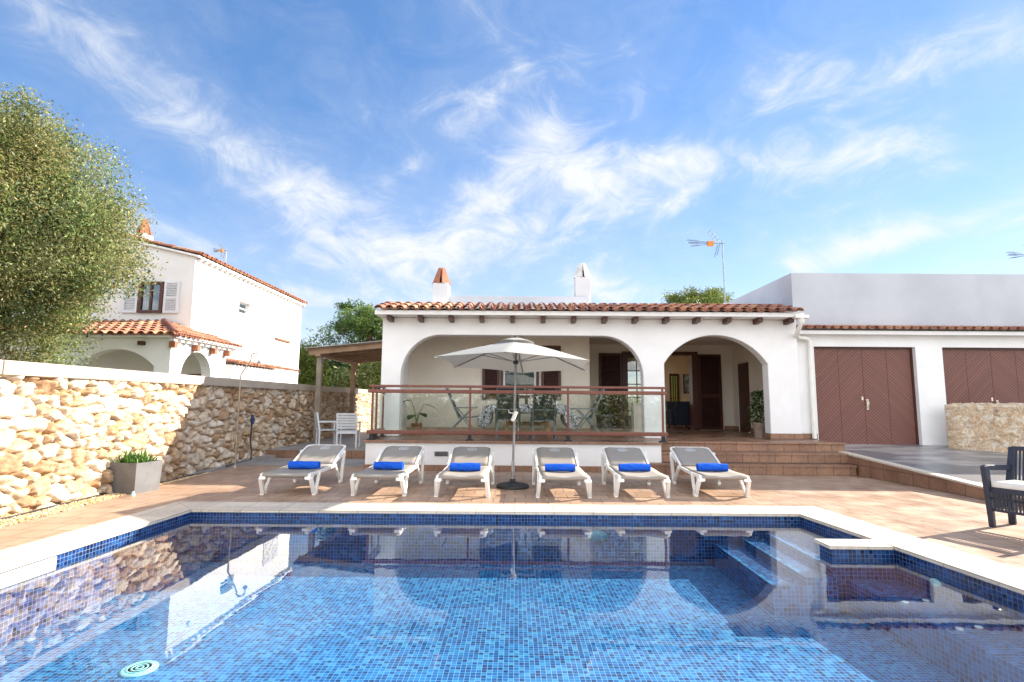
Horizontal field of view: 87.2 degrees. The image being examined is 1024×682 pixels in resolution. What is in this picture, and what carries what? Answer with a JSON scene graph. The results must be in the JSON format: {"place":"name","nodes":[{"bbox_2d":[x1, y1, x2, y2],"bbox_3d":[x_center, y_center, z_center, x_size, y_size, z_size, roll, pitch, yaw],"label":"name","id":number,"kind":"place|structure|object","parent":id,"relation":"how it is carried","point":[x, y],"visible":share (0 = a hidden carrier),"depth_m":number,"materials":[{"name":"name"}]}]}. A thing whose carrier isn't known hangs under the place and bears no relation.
{"place":"outdoors","nodes":[
{"label":"outdoors","id":0,"kind":"place"},
{"bbox_2d":[1,219,307,383],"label":"neighbour house","id":1,"kind":"structure","parent":0,"point":[199,313],"depth_m":16.42,"materials":[{"name":"white paint"}]},
{"bbox_2d":[137,281,164,312],"bbox_3d":[-10.939,-1.326,16.300,0.740,0.960,0.090,0,-6,0],"label":"window","id":2,"kind":"structure","parent":1,"relation":"in","point":[153,303],"depth_m":16.28,"materials":[{"name":"brown wood"}]},
{"bbox_2d":[213,243,227,261],"bbox_3d":[-10.923,-3.066,20.119,0.494,1.176,0.275,0,-6,0],"label":"television aerial","id":3,"kind":"object","parent":1,"relation":"on","point":[221,250],"visible":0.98,"depth_m":20.12,"materials":[{"name":"grey metal"}]},
{"bbox_2d":[239,302,246,314],"bbox_3d":[-9.881,-1.183,19.457,0.150,0.440,0.830,0,-6,0],"label":"window","id":4,"kind":"structure","parent":1,"relation":"in","point":[242,309],"depth_m":19.70,"materials":[{"name":"white paint"}]},
{"bbox_2d":[245,458,364,465],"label":"path","id":5,"kind":"structure","parent":0,"point":[348,462],"depth_m":12.16,"materials":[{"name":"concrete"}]},
{"bbox_2d":[265,450,364,458],"bbox_3d":[-4.552,2.768,13.027,3.140,0.230,0.050,0,-6,0],"label":"path step","id":6,"kind":"object","parent":5,"relation":"on","point":[295,453],"depth_m":13.01,"materials":[{"name":"brown tile"}]},
{"bbox_2d":[267,431,378,450],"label":"raised path","id":7,"kind":"structure","parent":0,"point":[347,440],"depth_m":15.13,"materials":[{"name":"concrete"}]},
{"bbox_2d":[314,412,337,444],"bbox_3d":[-4.909,2.332,14.201,0.603,0.886,0.540,4,-7,-27],"label":"garden chair","id":8,"kind":"object","parent":7,"relation":"on","point":[318,422],"visible":0.82,"depth_m":14.09,"materials":[{"name":"white paint"}]},
{"bbox_2d":[304,340,381,442],"bbox_3d":[-4.428,1.623,17.307,3.066,3.007,4.100,0,-6,0],"label":"pergola","id":9,"kind":"object","parent":7,"relation":"on","point":[353,354],"visible":0.62,"depth_m":15.62,"materials":[{"name":"brown wood"}]},
{"bbox_2d":[336,413,361,447],"bbox_3d":[-4.210,2.296,13.837,0.540,0.886,0.603,1,-6,-6],"label":"garden chair","id":10,"kind":"object","parent":7,"relation":"on","point":[341,419],"visible":1,"depth_m":13.61,"materials":[{"name":"white paint"}]},
{"bbox_2d":[0,465,1023,569],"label":"deck","id":11,"kind":"structure","parent":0,"point":[956,522],"depth_m":7.90,"materials":[{"name":"ceramic"}]},
{"bbox_2d":[233,352,260,466],"bbox_3d":[-5.603,1.435,11.348,0.464,2.406,0.139,0,-6,0],"label":"outdoor shower","id":12,"kind":"object","parent":11,"relation":"on","point":[237,415],"visible":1,"depth_m":11.38,"materials":[{"name":"silver metal"}]},
{"bbox_2d":[258,444,345,494],"bbox_3d":[-3.325,2.068,8.780,0.820,0.607,1.902,1,-6,-1],"label":"sun lounger","id":13,"kind":"object","parent":11,"relation":"on","point":[328,456],"visible":0.89,"depth_m":9.02,"materials":[{"name":"white plastic"}]},
{"bbox_2d":[288,461,320,468],"bbox_3d":[-3.270,1.950,8.466,0.474,0.121,0.142,1,-6,-1],"label":"rolled towel","id":14,"kind":"object","parent":13,"relation":"on","point":[304,464],"visible":1,"depth_m":8.41,"materials":[{"name":"blue fabric"}]},
{"bbox_2d":[350,445,424,496],"bbox_3d":[-1.949,2.077,8.759,0.820,0.607,1.902,0,-6,2],"label":"sun lounger","id":15,"kind":"object","parent":11,"relation":"on","point":[410,454],"visible":0.88,"depth_m":9.04,"materials":[{"name":"white paint"}]},
{"bbox_2d":[373,461,403,469],"bbox_3d":[-1.940,1.962,8.466,0.460,0.121,0.145,0,-6,3],"label":"rolled towel","id":16,"kind":"object","parent":15,"relation":"on","point":[383,465],"visible":1,"depth_m":8.41,"materials":[{"name":"blue fabric"}]},
{"bbox_2d":[434,446,493,497],"bbox_3d":[-0.719,2.081,8.710,0.820,0.607,1.902,0,-6,1],"label":"sun lounger","id":17,"kind":"object","parent":11,"relation":"on","point":[483,455],"visible":0.97,"depth_m":9.01,"materials":[{"name":"white paint"}]},
{"bbox_2d":[449,463,480,470],"bbox_3d":[-0.731,1.960,8.380,0.484,0.127,0.138,1,-6,-1],"label":"rolled towel","id":18,"kind":"object","parent":17,"relation":"on","point":[464,466],"visible":1,"depth_m":8.32,"materials":[{"name":"blue fabric"}]},
{"bbox_2d":[0,501,1023,681],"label":"swimming pool","id":19,"kind":"structure","parent":11,"relation":"in","point":[178,591],"depth_m":5.24,"materials":[{"name":"blue tile"}]},
{"bbox_2d":[434,335,589,489],"bbox_3d":[0.051,1.152,8.957,2.569,2.520,2.788,0,-6,0],"label":"parasol","id":20,"kind":"object","parent":11,"relation":"on","point":[515,355],"visible":1,"depth_m":9.13,"materials":[{"name":"white fabric"}]},
{"bbox_2d":[532,446,591,497],"bbox_3d":[0.758,2.093,8.709,0.820,0.607,1.902,0,-6,0],"label":"sun lounger","id":21,"kind":"object","parent":11,"relation":"on","point":[542,456],"visible":0.96,"depth_m":9.00,"materials":[{"name":"white paint"}]},
{"bbox_2d":[545,464,574,471],"bbox_3d":[0.749,1.974,8.398,0.469,0.117,0.140,0,-6,1],"label":"rolled towel","id":22,"kind":"object","parent":21,"relation":"on","point":[560,467],"visible":1,"depth_m":8.34,"materials":[{"name":"blue fabric"}]},
{"bbox_2d":[363,429,856,475],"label":"terrace","id":23,"kind":"structure","parent":11,"relation":"on","point":[746,453],"depth_m":10.92,"materials":[{"name":"white paint"}]},
{"bbox_2d":[403,400,435,429],"bbox_3d":[-2.353,1.886,13.403,0.832,0.822,0.618,5,-8,-34],"label":"potted plant","id":24,"kind":"object","parent":23,"relation":"on","point":[416,426],"visible":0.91,"depth_m":13.26,"materials":[{"name":"green plant"}]},
{"bbox_2d":[444,388,478,435],"bbox_3d":[-1.192,1.690,12.850,0.776,1.121,0.580,0,-6,0],"label":"folding chair","id":25,"kind":"object","parent":23,"relation":"on","point":[459,415],"visible":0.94,"depth_m":12.66,"materials":[{"name":"green metal"}]},
{"bbox_2d":[495,388,520,438],"bbox_3d":[-0.091,1.599,11.970,0.580,1.121,0.776,0,-6,0],"label":"folding chair","id":26,"kind":"object","parent":23,"relation":"on","point":[504,403],"visible":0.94,"depth_m":11.80,"materials":[{"name":"green metal"}]},
{"bbox_2d":[366,385,667,441],"bbox_3d":[0.104,1.546,11.599,6.185,1.129,1.160,0,-6,0],"label":"railing","id":27,"kind":"object","parent":23,"relation":"on","point":[382,431],"visible":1,"depth_m":11.08,"materials":[{"name":"brown metal"}]},
{"bbox_2d":[493,404,550,436],"bbox_3d":[0.363,1.888,12.817,1.600,0.741,0.900,0,-6,0],"label":"dining table","id":28,"kind":"object","parent":23,"relation":"on","point":[543,423],"visible":0.46,"depth_m":12.77,"materials":[{"name":"brown wood"}]},
{"bbox_2d":[477,404,577,429],"bbox_3d":[0.364,1.795,12.828,2.329,0.572,1.031,0,-6,0],"label":"tablecloth","id":29,"kind":"object","parent":28,"relation":"on","point":[484,419],"visible":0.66,"depth_m":12.38,"materials":[{"name":"fabric"}]},
{"bbox_2d":[529,388,557,439],"bbox_3d":[0.684,1.573,11.686,0.580,1.121,0.776,1,-6,-2],"label":"folding chair","id":30,"kind":"object","parent":23,"relation":"on","point":[544,408],"visible":0.94,"depth_m":11.52,"materials":[{"name":"green metal"}]},
{"bbox_2d":[573,389,604,436],"bbox_3d":[1.792,1.711,12.827,0.776,1.121,0.580,0,-6,0],"label":"folding chair","id":31,"kind":"object","parent":23,"relation":"on","point":[591,414],"visible":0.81,"depth_m":12.62,"materials":[{"name":"green metal"}]},
{"bbox_2d":[374,263,817,439],"bbox_3d":[2.332,0.608,16.907,10.782,4.820,10.233,0,-6,0],"label":"bungalow","id":32,"kind":"object","parent":23,"relation":"on","point":[735,354],"visible":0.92,"depth_m":12.64,"materials":[{"name":"white paint"}]},
{"bbox_2d":[500,370,538,397],"bbox_3d":[0.200,0.832,14.044,1.000,1.300,0.180,0,-6,0],"label":"window","id":33,"kind":"structure","parent":32,"relation":"in","point":[506,377],"depth_m":14.08,"materials":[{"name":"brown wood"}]},
{"bbox_2d":[625,355,640,429],"bbox_3d":[3.891,1.527,16.130,0.980,2.237,0.050,0,-6,0],"label":"glazed door","id":34,"kind":"structure","parent":32,"relation":"in","point":[626,356],"depth_m":16.14,"materials":[{"name":"brown wood"}]},
{"bbox_2d":[669,374,678,400],"bbox_3d":[6.148,2.183,20.343,0.340,1.880,0.100,0,-6,0],"label":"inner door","id":35,"kind":"structure","parent":32,"relation":"in","point":[670,375],"depth_m":20.35,"materials":[{"name":"wood"}]},
{"bbox_2d":[665,401,689,410],"bbox_3d":[6.021,2.431,18.253,1.800,0.760,0.900,0,-6,0],"label":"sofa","id":36,"kind":"object","parent":32,"relation":"on","point":[669,405],"visible":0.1,"depth_m":17.85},
{"bbox_2d":[665,403,689,428],"bbox_3d":[5.274,2.345,16.808,0.780,0.803,0.700,1,-6,-4],"label":"armchair","id":37,"kind":"object","parent":32,"relation":"on","point":[679,414],"visible":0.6,"depth_m":16.48,"materials":[{"name":"black fabric"}]},
{"bbox_2d":[683,374,688,392],"bbox_3d":[6.742,1.628,20.379,0.500,0.720,0.024,0,-6,0],"label":"framed picture","id":38,"kind":"object","parent":32,"relation":"attached to","point":[685,383],"visible":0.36,"depth_m":20.37,"materials":[{"name":"black plastic"}]},
{"bbox_2d":[688,230,727,303],"bbox_3d":[5.600,-1.917,15.460,1.120,2.565,0.350,0,-6,0],"label":"television aerial","id":39,"kind":"object","parent":32,"relation":"on","point":[710,243],"visible":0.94,"depth_m":15.49,"materials":[{"name":"grey metal"}]},
{"bbox_2d":[738,362,750,431],"bbox_3d":[6.649,1.604,15.323,0.050,1.947,0.760,0,-6,0],"label":"side door","id":40,"kind":"structure","parent":32,"relation":"in","point":[743,368],"depth_m":15.32,"materials":[{"name":"brown wood"}]},
{"bbox_2d":[588,396,620,431],"bbox_3d":[2.365,1.833,13.663,1.022,1.059,0.945,-2,-7,22],"label":"potted plant","id":41,"kind":"object","parent":23,"relation":"on","point":[604,418],"visible":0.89,"depth_m":13.41,"materials":[{"name":"green plant"}]},
{"bbox_2d":[745,390,764,437],"bbox_3d":[5.901,1.725,12.778,0.622,1.130,0.646,6,-8,-38],"label":"potted plant","id":42,"kind":"object","parent":23,"relation":"on","point":[758,425],"visible":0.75,"depth_m":12.71,"materials":[{"name":"green plant"}]},
{"bbox_2d":[601,446,670,497],"bbox_3d":[1.953,2.112,8.800,0.820,0.607,1.902,0,-6,1],"label":"sun lounger","id":43,"kind":"object","parent":11,"relation":"on","point":[612,457],"visible":0.93,"depth_m":9.08,"materials":[{"name":"white paint"}]},
{"bbox_2d":[618,463,650,470],"bbox_3d":[1.935,1.993,8.498,0.488,0.122,0.137,1,-6,-2],"label":"rolled towel","id":44,"kind":"object","parent":43,"relation":"on","point":[634,467],"visible":1,"depth_m":8.44,"materials":[{"name":"blue fabric"}]},
{"bbox_2d":[669,446,750,496],"bbox_3d":[3.192,2.134,8.909,0.820,0.607,1.902,0,-6,2],"label":"sun lounger","id":45,"kind":"object","parent":11,"relation":"on","point":[692,456],"visible":0.87,"depth_m":9.15,"materials":[{"name":"white paint"}]},
{"bbox_2d":[696,463,728,470],"bbox_3d":[3.201,2.015,8.596,0.474,0.125,0.147,0,-6,2],"label":"rolled towel","id":46,"kind":"object","parent":45,"relation":"on","point":[710,467],"visible":1,"depth_m":8.54,"materials":[{"name":"blue fabric"}]},
{"bbox_2d":[980,446,1023,526],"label":"woven armchair","id":47,"kind":"object","parent":11,"relation":"on","point":[1000,496],"visible":1,"depth_m":6.24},
{"bbox_2d":[273,404,750,465],"bbox_3d":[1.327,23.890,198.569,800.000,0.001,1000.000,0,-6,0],"label":"ground","id":48,"kind":"structure","parent":0,"point":[629,407],"depth_m":79.83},
{"bbox_2d":[0,78,167,366],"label":"olive tree","id":49,"kind":"object","parent":48,"relation":"on","point":[39,183],"visible":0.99,"depth_m":10.55,"materials":[{"name":"green plant"}]},
{"bbox_2d":[0,360,379,516],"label":"stone wall","id":50,"kind":"structure","parent":48,"relation":"on","point":[66,431],"depth_m":8.35,"materials":[{"name":"beige stone"}]},
{"bbox_2d":[225,414,254,466],"bbox_3d":[-5.814,2.114,11.564,0.107,1.034,1.176,1,-6,-5],"label":"garden hose","id":51,"kind":"object","parent":50,"relation":"hanging from","point":[252,419],"visible":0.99,"depth_m":12.07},
{"bbox_2d":[185,455,275,475],"bbox_3d":[-5.883,2.631,11.416,0.300,0.120,3.200,0,-6,0],"label":"path edging","id":52,"kind":"object","parent":48,"relation":"on","point":[260,458],"visible":0.36,"depth_m":11.55,"materials":[{"name":"concrete"}]},
{"bbox_2d":[298,328,338,385],"bbox_3d":[-11.717,2.013,29.936,4.118,5.566,4.293,0,-6,0],"label":"bushy tree","id":53,"kind":"object","parent":48,"relation":"on","point":[307,367],"visible":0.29,"depth_m":29.29,"materials":[{"name":"green plant"}]},
{"bbox_2d":[313,339,356,385],"bbox_3d":[-9.642,2.478,32.080,4.831,5.158,4.614,0,-6,0],"label":"bushy tree","id":54,"kind":"object","parent":48,"relation":"on","point":[341,364],"visible":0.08,"depth_m":30.72,"materials":[{"name":"green plant"}]},
{"bbox_2d":[316,298,382,344],"bbox_3d":[-8.101,1.251,31.148,5.904,7.406,6.994,0,-6,0],"label":"pine tree","id":55,"kind":"object","parent":48,"relation":"on","point":[363,323],"visible":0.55,"depth_m":29.68,"materials":[{"name":"green plant"}]},
{"bbox_2d":[328,362,380,389],"bbox_3d":[-7.445,2.459,28.038,4.465,4.416,4.408,0,-6,0],"label":"bushy tree","id":56,"kind":"object","parent":48,"relation":"on","point":[343,380],"visible":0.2,"depth_m":26.81,"materials":[{"name":"green plant"}]},
{"bbox_2d":[361,361,381,388],"bbox_3d":[-5.754,2.458,27.007,3.721,4.117,3.587,0,-6,0],"label":"bushy tree","id":57,"kind":"object","parent":48,"relation":"on","point":[377,364],"visible":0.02,"depth_m":26.28,"materials":[{"name":"green plant"}]},
{"bbox_2d":[661,285,733,303],"bbox_3d":[13.833,0.908,40.048,6.401,10.422,5.670,0,-6,0],"label":"pine tree","id":58,"kind":"object","parent":48,"relation":"on","point":[713,295],"visible":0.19,"depth_m":39.74,"materials":[{"name":"green plant"}]},
{"bbox_2d":[849,456,1021,506],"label":"driveway kerb","id":59,"kind":"structure","parent":48,"relation":"on","point":[873,470],"depth_m":9.36,"materials":[{"name":"brown tile"}]},
{"bbox_2d":[838,451,1021,497],"bbox_3d":[7.412,1.691,4.016,0.174,0.395,14.520,1,-6,-4],"label":"kerb cap","id":60,"kind":"object","parent":59,"relation":"on","point":[959,480],"visible":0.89,"depth_m":9.23,"materials":[{"name":"white stone"}]},
{"bbox_2d":[0,0,1023,403],"label":"sky","id":61,"kind":"structure","parent":0,"point":[337,151],"materials":[{"name":"blue"}]},
{"bbox_2d":[630,403,641,431],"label":"plinth","id":62,"kind":"structure","parent":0,"point":[635,417],"depth_m":13.01,"materials":[{"name":"beige paint"}]},
{"bbox_2d":[845,444,1022,483],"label":"driveway","id":63,"kind":"structure","parent":0,"point":[964,464],"depth_m":10.54,"materials":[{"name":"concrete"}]},
{"bbox_2d":[687,273,1023,444],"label":"garage","id":64,"kind":"structure","parent":63,"relation":"on","point":[901,359],"depth_m":12.55,"materials":[{"name":"white paint"}]},
{"bbox_2d":[814,347,918,444],"bbox_3d":[8.190,1.372,12.498,2.350,2.465,0.145,0,-6,0],"label":"garage door","id":65,"kind":"structure","parent":64,"relation":"in","point":[865,395],"depth_m":12.50,"materials":[{"name":"brown wood"}]},
{"bbox_2d":[942,348,1023,403],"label":"garage door","id":66,"kind":"structure","parent":64,"relation":"in","point":[976,375],"depth_m":12.53,"materials":[{"name":"brown wood"}]},
{"bbox_2d":[1006,245,1023,258],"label":"television aerial","id":67,"kind":"object","parent":64,"relation":"on","point":[1016,254],"visible":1,"depth_m":16.72,"materials":[{"name":"grey metal"}]},
{"bbox_2d":[944,402,1023,453],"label":"stone wall","id":68,"kind":"structure","parent":63,"relation":"on","point":[994,427],"depth_m":11.50,"materials":[{"name":"beige stone"}]},
{"label":"gravel bed","id":69,"kind":"structure","parent":0,"visible":0},
{"bbox_2d":[0,472,209,527],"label":"gravel","id":70,"kind":"structure","parent":69,"relation":"on","point":[34,515],"depth_m":6.82,"materials":[{"name":"stone"}]},
{"bbox_2d":[0,472,205,518],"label":"irrigation pipe","id":71,"kind":"object","parent":70,"relation":"on","point":[80,499],"visible":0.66,"depth_m":7.13,"materials":[{"name":"brown plastic"}]},
{"bbox_2d":[108,448,167,493],"bbox_3d":[-5.722,1.966,8.155,0.618,0.673,0.697,-1,-7,9],"label":"planter","id":72,"kind":"object","parent":70,"relation":"on","point":[138,473],"visible":1,"depth_m":8.01,"materials":[{"name":"grey concrete"}]}
]}

